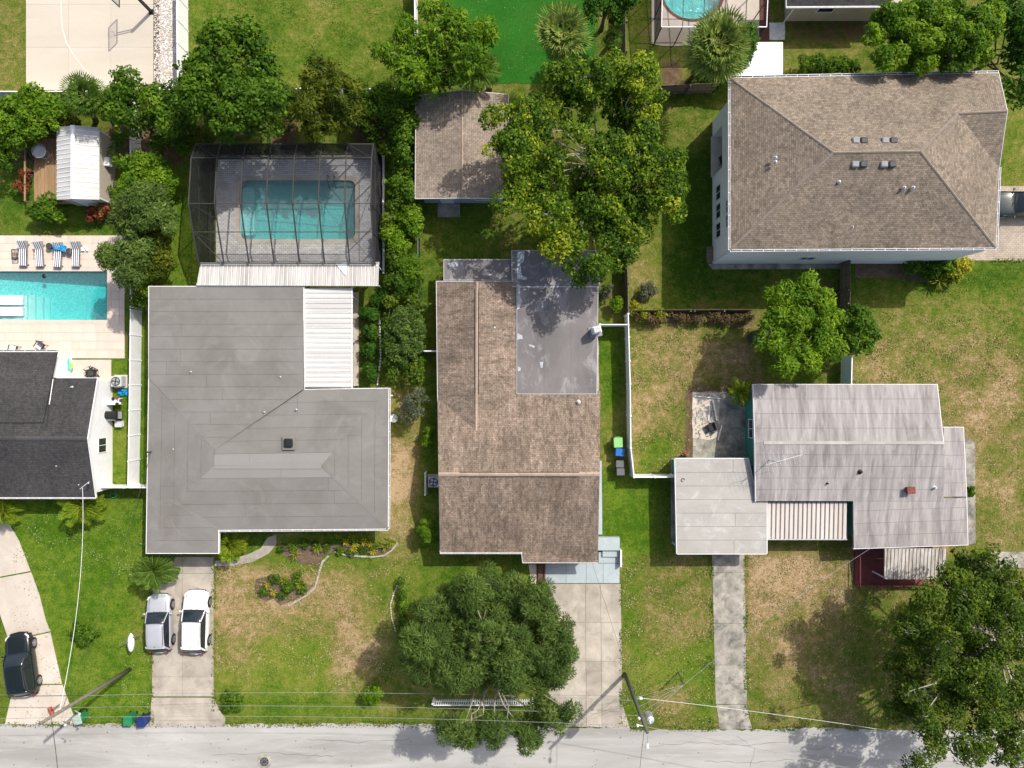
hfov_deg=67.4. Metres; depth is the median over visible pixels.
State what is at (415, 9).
vinyl fence
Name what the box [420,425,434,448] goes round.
shrub
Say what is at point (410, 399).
shrub
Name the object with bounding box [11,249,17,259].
side table
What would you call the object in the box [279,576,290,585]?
bromeliad
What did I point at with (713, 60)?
palm tree
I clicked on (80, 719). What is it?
wheelie bin
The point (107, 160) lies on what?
window unit
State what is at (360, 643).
clover
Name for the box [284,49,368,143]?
tree
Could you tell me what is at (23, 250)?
sun lounger
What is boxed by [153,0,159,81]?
leaf litter
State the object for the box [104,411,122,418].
barbecue grill
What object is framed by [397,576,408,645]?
hedge
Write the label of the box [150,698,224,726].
driveway apron
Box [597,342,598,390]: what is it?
side strip
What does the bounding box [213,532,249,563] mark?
cycad
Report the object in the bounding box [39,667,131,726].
utility pole
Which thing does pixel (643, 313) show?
shrub
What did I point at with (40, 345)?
patio chair
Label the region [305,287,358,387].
patio roof
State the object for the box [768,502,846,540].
awning
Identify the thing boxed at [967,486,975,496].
shrub
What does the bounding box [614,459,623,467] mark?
wheelie bin
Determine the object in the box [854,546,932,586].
porch
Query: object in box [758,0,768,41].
brick paving
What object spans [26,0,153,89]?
basketball court
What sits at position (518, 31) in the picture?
artificial turf
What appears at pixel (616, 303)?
shrub
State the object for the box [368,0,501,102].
broadleaf tree
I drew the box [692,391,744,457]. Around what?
patio slab
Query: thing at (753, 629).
overhead wire
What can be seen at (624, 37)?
wooden fence
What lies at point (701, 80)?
shrub
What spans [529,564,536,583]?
entry path
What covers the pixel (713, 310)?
wooden fence
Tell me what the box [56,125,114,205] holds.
garden shed
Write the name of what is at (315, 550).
bromeliad
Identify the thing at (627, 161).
broadleaf tree
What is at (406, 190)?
shrub
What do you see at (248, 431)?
grey roof house
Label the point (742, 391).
palm tree
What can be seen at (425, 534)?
shrub
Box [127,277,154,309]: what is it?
shrub
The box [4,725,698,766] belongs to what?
road stain
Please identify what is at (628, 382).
vinyl fence
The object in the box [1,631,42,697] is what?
parked car
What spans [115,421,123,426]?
storage box
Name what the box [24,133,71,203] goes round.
wooden deck
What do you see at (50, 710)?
mailbox
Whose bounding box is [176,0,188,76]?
vinyl fence
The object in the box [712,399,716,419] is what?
plastic pipe
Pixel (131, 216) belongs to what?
broadleaf tree
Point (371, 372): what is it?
shrub
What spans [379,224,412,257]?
shrub
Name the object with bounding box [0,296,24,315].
shelf lounger
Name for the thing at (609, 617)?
overhead wire
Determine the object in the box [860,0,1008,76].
broadleaf tree
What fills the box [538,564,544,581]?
brick planter
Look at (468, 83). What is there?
strap plant
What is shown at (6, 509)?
cycad
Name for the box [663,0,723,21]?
swimming pool
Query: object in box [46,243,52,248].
round side table
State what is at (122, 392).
tarpaulin
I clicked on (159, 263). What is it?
shrub
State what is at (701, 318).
hedge
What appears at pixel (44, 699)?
driveway curved
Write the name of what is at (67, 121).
shrub
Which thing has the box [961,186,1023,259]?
paver driveway
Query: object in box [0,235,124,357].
travertine deck
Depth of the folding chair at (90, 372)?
57.65 m
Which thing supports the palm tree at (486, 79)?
on the ground at (728, 288)
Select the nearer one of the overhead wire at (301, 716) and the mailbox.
the overhead wire at (301, 716)
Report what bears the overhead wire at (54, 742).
attached to the utility pole at (103, 685)
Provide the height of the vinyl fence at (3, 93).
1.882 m
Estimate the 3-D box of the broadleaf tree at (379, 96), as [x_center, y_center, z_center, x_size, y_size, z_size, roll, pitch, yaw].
[-8.290,-18.895,56.090,4.922,3.934,6.665,-20,90,0]
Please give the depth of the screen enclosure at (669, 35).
56.25 m
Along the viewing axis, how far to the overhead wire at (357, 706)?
51.22 m
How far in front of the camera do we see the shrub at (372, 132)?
55.68 m
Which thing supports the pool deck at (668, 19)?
on the ground at (728, 288)
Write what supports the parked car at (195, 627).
on the driveway at (173, 664)
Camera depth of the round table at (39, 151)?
57.11 m
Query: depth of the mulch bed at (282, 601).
57.99 m
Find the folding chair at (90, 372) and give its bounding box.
[83,366,99,377]
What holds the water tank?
on the ground at (728, 288)
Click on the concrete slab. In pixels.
(776, 31)
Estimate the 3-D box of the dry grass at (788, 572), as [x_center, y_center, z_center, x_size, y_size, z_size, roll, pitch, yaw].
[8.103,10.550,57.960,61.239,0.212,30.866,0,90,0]
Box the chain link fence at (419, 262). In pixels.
[418,237,419,368]
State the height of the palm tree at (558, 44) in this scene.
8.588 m
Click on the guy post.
(669, 688)
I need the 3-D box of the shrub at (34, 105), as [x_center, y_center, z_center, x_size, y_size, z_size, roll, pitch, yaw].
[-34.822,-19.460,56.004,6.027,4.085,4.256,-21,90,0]
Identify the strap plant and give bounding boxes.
[460,79,475,89]
[929,274,947,290]
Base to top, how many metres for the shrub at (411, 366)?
2.939 m
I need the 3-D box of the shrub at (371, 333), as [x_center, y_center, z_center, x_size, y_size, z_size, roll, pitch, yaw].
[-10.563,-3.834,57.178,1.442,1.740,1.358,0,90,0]
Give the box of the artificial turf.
[443,0,594,83]
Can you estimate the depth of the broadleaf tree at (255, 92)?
50.72 m
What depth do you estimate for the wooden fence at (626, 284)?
56.97 m
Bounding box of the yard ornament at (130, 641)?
[119,633,140,651]
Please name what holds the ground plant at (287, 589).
on the mulch bed at (282, 601)
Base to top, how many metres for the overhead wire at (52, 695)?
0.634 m
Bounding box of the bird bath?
[391,414,397,421]
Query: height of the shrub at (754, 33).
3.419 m
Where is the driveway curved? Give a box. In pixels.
[0,519,73,723]
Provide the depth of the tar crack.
57.99 m
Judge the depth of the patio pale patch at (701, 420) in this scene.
57.96 m
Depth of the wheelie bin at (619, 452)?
56.98 m
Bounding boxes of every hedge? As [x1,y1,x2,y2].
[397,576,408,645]
[633,308,754,326]
[797,53,861,73]
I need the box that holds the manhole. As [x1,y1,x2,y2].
[257,754,271,767]
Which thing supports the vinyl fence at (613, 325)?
on the ground at (728, 288)
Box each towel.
[52,244,66,250]
[80,246,88,251]
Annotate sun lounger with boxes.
[16,241,29,265]
[32,241,45,266]
[51,242,62,267]
[69,241,82,266]
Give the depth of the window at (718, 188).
56.19 m
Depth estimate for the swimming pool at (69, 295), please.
59.12 m
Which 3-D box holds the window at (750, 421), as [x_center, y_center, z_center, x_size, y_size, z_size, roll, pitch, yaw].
[17.571,3.287,56.550,0.067,1.020,1.420,0,90,0]
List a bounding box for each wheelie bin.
[72,709,87,725]
[123,711,137,725]
[136,712,150,727]
[612,437,622,447]
[614,448,624,456]
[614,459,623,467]
[615,467,624,475]
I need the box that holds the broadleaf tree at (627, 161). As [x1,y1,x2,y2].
[478,46,690,289]
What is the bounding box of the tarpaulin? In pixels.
[117,389,128,395]
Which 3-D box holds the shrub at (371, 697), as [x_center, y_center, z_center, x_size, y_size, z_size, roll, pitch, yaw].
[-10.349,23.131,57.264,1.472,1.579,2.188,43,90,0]
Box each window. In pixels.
[98,437,106,452]
[715,183,720,201]
[715,201,720,220]
[715,221,720,238]
[748,419,752,438]
[796,257,817,259]
[815,8,834,12]
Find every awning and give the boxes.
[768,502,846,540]
[872,548,945,578]
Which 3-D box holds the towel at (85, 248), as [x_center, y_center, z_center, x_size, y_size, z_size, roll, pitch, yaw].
[-32.190,-10.199,57.854,0.600,0.204,0.444,0,90,0]
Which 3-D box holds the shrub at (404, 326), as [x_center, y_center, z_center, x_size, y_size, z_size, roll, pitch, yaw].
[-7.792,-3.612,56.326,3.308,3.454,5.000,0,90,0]
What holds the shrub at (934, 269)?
on the ground at (728, 288)
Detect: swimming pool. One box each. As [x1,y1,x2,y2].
[0,267,110,323]
[235,175,358,242]
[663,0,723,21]
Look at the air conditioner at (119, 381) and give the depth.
57.16 m
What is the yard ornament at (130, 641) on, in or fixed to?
on the ground at (728, 288)
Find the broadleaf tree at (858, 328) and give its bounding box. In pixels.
[835,303,882,355]
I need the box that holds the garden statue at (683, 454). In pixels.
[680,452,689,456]
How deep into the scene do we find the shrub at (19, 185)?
57.01 m
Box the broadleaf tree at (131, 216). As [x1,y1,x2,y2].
[93,179,180,290]
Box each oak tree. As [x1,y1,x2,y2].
[396,559,582,757]
[880,542,1023,767]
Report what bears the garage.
on the ground at (728, 288)
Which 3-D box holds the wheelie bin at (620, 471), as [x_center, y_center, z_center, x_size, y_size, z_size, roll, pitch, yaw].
[8.052,6.526,57.489,0.659,1.017,0.530,-2,90,0]
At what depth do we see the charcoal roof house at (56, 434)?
54.87 m
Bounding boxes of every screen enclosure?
[188,143,384,273]
[654,0,767,44]
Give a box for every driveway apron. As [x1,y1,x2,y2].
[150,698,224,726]
[716,704,752,728]
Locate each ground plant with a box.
[258,569,307,599]
[276,539,378,556]
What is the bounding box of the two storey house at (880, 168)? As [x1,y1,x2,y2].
[711,71,1007,263]
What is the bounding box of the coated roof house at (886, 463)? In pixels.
[745,384,967,548]
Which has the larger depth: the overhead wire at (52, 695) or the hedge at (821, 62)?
the hedge at (821, 62)
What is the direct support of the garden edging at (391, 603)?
on the ground at (728, 288)
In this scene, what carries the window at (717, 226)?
in the two storey house at (880, 168)
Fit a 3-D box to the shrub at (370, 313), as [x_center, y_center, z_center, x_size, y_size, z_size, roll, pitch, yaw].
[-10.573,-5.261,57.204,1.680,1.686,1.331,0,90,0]
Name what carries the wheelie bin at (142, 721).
on the ground at (728, 288)
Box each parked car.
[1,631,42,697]
[142,593,175,652]
[179,589,211,653]
[999,188,1023,217]
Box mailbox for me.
[47,704,59,714]
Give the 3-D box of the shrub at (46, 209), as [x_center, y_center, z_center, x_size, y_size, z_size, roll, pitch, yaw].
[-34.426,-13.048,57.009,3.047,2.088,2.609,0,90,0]
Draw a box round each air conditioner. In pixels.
[111,375,127,387]
[428,474,438,486]
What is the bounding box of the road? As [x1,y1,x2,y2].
[0,723,1023,767]
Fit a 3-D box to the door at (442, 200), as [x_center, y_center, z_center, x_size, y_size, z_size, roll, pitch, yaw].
[-4.833,-13.638,56.910,1.000,2.020,0.047,0,90,0]
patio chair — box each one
[7,344,18,349]
[33,340,48,349]
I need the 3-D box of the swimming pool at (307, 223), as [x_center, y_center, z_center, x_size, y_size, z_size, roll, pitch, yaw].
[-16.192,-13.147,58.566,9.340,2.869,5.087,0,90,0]
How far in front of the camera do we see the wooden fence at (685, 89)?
57.00 m
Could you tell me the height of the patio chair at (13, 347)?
0.900 m
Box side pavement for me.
[991,552,1023,567]
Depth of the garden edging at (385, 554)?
57.91 m
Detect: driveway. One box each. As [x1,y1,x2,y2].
[152,557,213,695]
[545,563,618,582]
[549,584,622,727]
[712,554,746,703]
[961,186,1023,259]
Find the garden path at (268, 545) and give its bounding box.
[215,535,275,565]
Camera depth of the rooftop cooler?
54.68 m
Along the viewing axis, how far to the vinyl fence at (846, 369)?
56.98 m
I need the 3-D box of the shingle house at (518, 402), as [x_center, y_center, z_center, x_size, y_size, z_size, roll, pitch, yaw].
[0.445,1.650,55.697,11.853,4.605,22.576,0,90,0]
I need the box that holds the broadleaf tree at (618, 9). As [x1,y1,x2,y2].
[581,0,641,32]
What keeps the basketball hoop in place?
on the basketball court
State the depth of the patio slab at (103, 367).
57.97 m
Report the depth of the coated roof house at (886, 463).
54.97 m
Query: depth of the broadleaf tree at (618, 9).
53.04 m
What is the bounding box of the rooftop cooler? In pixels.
[588,325,602,337]
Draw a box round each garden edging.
[288,556,328,606]
[334,543,397,557]
[377,309,381,384]
[390,578,400,631]
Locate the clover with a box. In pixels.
[16,512,850,708]
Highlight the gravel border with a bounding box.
[708,264,840,268]
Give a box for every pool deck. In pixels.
[216,159,373,261]
[652,0,758,45]
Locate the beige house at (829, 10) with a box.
[783,0,901,28]
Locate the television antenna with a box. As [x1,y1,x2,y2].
[763,450,803,474]
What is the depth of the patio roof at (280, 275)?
55.14 m
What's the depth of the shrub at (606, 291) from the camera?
57.01 m
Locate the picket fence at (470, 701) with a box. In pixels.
[432,697,532,705]
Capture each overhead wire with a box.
[0,695,82,696]
[51,719,57,767]
[52,716,623,725]
[60,488,82,707]
[62,453,150,708]
[68,706,638,715]
[88,692,632,700]
[576,513,642,719]
[643,698,968,743]
[644,546,873,718]
[649,727,846,767]
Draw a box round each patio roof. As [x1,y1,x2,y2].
[196,262,382,288]
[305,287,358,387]
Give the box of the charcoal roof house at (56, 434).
[0,350,112,498]
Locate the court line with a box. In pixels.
[61,0,90,74]
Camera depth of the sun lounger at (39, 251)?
57.56 m
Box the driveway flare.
[622,705,628,727]
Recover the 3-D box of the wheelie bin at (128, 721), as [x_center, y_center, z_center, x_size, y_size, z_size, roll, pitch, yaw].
[-28.517,24.965,57.439,0.636,1.117,0.783,0,90,0]
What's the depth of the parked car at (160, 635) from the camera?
56.87 m
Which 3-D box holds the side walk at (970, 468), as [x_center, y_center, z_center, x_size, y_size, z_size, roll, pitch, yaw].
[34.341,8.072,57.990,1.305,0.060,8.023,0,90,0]
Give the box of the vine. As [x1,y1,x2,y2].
[414,285,426,384]
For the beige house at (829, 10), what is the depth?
56.20 m
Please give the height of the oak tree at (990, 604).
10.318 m
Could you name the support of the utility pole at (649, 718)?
on the ground at (728, 288)
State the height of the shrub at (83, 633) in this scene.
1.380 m
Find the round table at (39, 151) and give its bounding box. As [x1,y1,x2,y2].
[32,144,49,158]
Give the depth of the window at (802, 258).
55.48 m
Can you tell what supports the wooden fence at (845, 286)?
on the ground at (728, 288)
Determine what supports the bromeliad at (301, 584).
on the mulch bed at (282, 601)
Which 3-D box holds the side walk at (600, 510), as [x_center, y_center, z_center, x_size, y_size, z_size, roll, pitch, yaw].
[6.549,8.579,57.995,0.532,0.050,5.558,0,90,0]
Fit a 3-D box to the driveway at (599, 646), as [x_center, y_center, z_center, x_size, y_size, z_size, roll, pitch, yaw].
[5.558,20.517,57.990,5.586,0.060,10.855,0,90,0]
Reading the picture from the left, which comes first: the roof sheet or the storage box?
the storage box
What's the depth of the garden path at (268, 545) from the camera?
57.97 m
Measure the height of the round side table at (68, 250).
0.430 m
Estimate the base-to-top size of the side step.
0.330 m
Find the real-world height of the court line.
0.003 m
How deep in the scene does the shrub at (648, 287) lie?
56.94 m
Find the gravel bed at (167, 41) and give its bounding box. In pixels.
[154,0,176,89]
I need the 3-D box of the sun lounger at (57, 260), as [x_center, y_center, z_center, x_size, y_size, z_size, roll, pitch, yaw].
[-34.076,-9.715,57.559,0.698,0.776,1.900,3,90,0]
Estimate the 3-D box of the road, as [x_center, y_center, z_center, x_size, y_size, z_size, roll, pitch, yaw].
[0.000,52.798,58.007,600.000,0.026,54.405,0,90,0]
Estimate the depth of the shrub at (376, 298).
56.65 m
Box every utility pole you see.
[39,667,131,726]
[623,672,653,749]
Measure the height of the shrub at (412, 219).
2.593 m
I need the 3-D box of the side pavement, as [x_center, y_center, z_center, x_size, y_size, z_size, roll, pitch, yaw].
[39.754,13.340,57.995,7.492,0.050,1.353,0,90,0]
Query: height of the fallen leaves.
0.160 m
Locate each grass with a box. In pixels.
[0,258,1023,731]
[214,320,1023,727]
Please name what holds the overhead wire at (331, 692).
attached to the utility pole at (103, 685)
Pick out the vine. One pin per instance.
(421, 362)
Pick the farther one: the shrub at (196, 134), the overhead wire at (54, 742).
the shrub at (196, 134)
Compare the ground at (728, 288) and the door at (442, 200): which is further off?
the ground at (728, 288)
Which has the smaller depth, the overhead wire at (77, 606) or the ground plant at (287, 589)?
the overhead wire at (77, 606)
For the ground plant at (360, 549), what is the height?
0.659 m
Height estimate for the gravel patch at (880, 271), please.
0.032 m
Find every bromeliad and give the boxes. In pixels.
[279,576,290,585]
[290,549,300,561]
[295,579,307,589]
[312,543,324,554]
[379,541,389,551]
[384,537,397,546]
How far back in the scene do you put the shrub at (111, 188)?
56.58 m
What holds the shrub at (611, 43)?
on the ground at (728, 288)
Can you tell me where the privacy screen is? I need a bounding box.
[424,471,427,495]
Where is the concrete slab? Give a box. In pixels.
[769,22,784,39]
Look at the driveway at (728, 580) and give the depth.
57.97 m
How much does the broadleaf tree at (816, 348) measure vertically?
6.678 m
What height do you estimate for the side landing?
0.074 m
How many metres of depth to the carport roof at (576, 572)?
57.95 m
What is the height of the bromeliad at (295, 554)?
0.779 m
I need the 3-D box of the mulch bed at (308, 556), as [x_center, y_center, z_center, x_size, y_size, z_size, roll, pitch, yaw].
[-13.437,12.913,58.005,8.700,0.030,1.820,0,90,0]
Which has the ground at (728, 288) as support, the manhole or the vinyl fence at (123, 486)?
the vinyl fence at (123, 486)
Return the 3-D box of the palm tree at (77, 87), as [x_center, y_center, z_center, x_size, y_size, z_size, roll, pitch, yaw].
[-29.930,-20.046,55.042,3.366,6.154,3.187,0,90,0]
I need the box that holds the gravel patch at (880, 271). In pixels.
[854,264,928,281]
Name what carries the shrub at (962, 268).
on the ground at (728, 288)
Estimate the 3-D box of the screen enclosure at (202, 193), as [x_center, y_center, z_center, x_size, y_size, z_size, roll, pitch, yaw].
[-16.119,-12.769,55.606,13.015,4.789,8.889,0,90,0]
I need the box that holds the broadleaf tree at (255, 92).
[171,11,294,145]
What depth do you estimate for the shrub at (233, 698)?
57.21 m
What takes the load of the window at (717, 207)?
in the two storey house at (880, 168)
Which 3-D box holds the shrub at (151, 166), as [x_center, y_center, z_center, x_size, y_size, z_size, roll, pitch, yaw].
[-26.384,-15.136,56.162,4.806,3.778,4.071,0,90,0]
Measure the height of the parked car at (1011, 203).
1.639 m
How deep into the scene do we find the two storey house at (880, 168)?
51.37 m
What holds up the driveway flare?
on the ground at (728, 288)
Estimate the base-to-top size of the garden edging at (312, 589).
0.154 m
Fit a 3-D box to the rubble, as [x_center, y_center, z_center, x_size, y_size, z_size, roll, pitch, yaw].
[14.654,2.410,57.932,1.950,0.070,3.422,0,90,0]
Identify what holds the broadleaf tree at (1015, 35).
on the ground at (728, 288)
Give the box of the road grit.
[15,723,720,728]
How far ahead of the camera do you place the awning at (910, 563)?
55.62 m
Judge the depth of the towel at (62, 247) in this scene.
57.37 m
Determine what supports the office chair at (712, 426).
on the rubble
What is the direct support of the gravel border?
on the ground at (728, 288)
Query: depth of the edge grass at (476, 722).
57.93 m
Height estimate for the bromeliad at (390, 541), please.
0.832 m
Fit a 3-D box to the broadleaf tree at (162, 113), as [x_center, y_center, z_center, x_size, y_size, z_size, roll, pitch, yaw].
[-25.601,-19.598,55.215,6.812,5.687,4.814,7,90,0]
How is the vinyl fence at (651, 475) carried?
on the ground at (728, 288)
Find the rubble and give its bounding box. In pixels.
[693,393,718,437]
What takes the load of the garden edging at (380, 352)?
on the ground at (728, 288)
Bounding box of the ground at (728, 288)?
[0,0,1023,730]
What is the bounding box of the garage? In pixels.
[415,90,508,217]
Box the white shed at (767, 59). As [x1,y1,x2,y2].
[731,42,782,75]
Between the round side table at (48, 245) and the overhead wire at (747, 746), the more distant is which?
the round side table at (48, 245)
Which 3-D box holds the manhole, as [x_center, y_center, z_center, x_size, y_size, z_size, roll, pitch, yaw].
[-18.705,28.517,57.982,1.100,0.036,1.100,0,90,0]
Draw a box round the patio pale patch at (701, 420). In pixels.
[692,392,719,439]
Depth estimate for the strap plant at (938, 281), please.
57.31 m
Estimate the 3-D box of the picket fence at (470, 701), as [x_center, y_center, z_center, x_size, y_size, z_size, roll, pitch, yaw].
[-2.175,23.758,57.440,7.550,1.120,0.195,0,90,0]
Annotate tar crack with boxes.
[216,736,855,765]
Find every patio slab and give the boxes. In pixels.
[72,360,110,380]
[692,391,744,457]
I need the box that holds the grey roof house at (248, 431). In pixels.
[146,286,390,553]
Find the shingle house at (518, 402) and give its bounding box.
[436,250,599,562]
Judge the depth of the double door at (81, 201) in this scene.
56.72 m
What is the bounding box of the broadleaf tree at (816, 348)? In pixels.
[753,268,849,379]
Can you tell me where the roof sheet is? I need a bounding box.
[336,262,347,274]
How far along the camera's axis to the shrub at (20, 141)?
55.58 m
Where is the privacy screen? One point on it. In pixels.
(426, 492)
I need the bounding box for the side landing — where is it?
[599,552,618,562]
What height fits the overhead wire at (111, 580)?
4.118 m
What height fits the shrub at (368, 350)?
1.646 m
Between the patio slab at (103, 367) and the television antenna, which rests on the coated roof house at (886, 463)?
the television antenna
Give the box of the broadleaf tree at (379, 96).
[350,80,422,165]
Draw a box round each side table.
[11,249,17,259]
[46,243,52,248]
[66,248,71,253]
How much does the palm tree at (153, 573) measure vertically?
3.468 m
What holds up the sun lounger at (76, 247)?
on the travertine deck at (86, 340)
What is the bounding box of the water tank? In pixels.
[747,331,762,344]
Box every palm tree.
[59,70,106,123]
[130,553,180,593]
[466,48,502,94]
[534,0,594,64]
[679,4,751,84]
[726,377,751,406]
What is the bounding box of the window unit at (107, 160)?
[104,157,111,166]
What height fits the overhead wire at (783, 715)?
1.115 m
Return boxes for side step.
[706,246,712,262]
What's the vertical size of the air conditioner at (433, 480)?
0.910 m
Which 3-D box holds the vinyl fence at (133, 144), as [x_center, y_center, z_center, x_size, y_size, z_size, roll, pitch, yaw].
[-27.971,-13.583,57.085,0.284,1.832,15.967,-1,90,0]
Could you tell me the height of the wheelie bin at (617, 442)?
1.067 m
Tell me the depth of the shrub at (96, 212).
56.93 m
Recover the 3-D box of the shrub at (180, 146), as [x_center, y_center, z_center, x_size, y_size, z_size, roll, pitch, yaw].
[-26.175,-18.060,56.606,6.641,2.904,3.363,0,90,0]
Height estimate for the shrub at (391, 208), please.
2.863 m
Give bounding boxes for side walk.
[598,461,601,533]
[958,438,975,543]
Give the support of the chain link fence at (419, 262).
on the ground at (728, 288)
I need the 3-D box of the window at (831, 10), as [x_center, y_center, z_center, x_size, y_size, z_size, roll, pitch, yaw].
[22.954,-27.368,56.200,1.220,0.720,0.067,0,90,0]
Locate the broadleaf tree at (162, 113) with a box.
[98,64,196,139]
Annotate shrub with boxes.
[0,81,71,148]
[0,126,37,172]
[11,140,34,195]
[18,88,81,142]
[25,191,68,224]
[66,620,100,645]
[81,203,113,222]
[106,113,198,158]
[106,185,119,206]
[111,148,180,200]
[122,229,178,282]
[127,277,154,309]
[184,83,299,144]
[220,688,243,712]
[347,76,396,157]
[358,304,380,321]
[360,340,377,359]
[360,680,384,706]
[361,323,378,340]
[362,362,379,382]
[369,286,388,310]
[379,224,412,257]
[379,292,427,386]
[380,193,410,326]
[382,157,415,202]
[383,302,426,367]
[388,251,424,298]
[394,201,425,237]
[394,387,429,424]
[415,519,434,542]
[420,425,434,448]
[598,284,613,300]
[601,29,622,50]
[609,295,623,312]
[624,300,667,321]
[636,280,659,302]
[690,66,727,95]
[732,21,760,72]
[901,259,956,280]
[943,256,974,284]
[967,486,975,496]
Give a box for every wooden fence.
[622,12,627,55]
[624,211,630,313]
[631,309,753,312]
[657,83,719,94]
[838,260,850,332]
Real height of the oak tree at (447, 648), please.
8.381 m
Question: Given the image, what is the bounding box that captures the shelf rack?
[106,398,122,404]
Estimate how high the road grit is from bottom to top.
0.045 m
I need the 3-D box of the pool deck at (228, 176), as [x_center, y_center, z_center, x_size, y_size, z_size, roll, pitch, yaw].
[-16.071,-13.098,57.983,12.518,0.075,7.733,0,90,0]
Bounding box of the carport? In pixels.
[671,458,767,553]
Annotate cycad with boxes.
[0,499,26,525]
[55,491,107,527]
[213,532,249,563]
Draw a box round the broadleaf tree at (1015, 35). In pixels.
[971,0,1023,111]
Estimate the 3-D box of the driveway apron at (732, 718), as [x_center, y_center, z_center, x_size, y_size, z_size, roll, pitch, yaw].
[16.796,25.132,57.996,2.755,0.048,1.862,0,90,0]
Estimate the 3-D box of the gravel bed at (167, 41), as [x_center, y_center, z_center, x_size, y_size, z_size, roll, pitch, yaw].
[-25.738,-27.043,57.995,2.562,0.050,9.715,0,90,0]
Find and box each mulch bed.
[254,573,312,604]
[277,543,391,566]
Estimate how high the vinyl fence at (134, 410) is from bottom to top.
1.832 m
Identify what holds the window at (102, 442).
in the charcoal roof house at (56, 434)
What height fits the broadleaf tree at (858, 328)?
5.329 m
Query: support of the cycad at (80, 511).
on the ground at (728, 288)
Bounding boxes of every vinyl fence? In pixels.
[0,90,124,99]
[100,484,146,487]
[127,309,142,487]
[129,99,142,309]
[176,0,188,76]
[414,0,418,90]
[598,324,628,326]
[624,313,634,477]
[630,473,673,477]
[840,355,852,383]
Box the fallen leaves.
[158,1,939,726]
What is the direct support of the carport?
on the ground at (728, 288)
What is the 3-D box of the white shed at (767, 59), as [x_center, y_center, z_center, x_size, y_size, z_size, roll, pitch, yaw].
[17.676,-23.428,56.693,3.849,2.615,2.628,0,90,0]
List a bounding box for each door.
[71,199,103,205]
[440,199,453,202]
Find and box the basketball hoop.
[112,0,153,14]
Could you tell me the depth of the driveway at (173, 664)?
57.97 m
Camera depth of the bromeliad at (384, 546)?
57.58 m
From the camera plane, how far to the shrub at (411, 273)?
55.35 m
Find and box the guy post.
[638,671,684,711]
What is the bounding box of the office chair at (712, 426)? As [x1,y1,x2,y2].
[704,420,719,433]

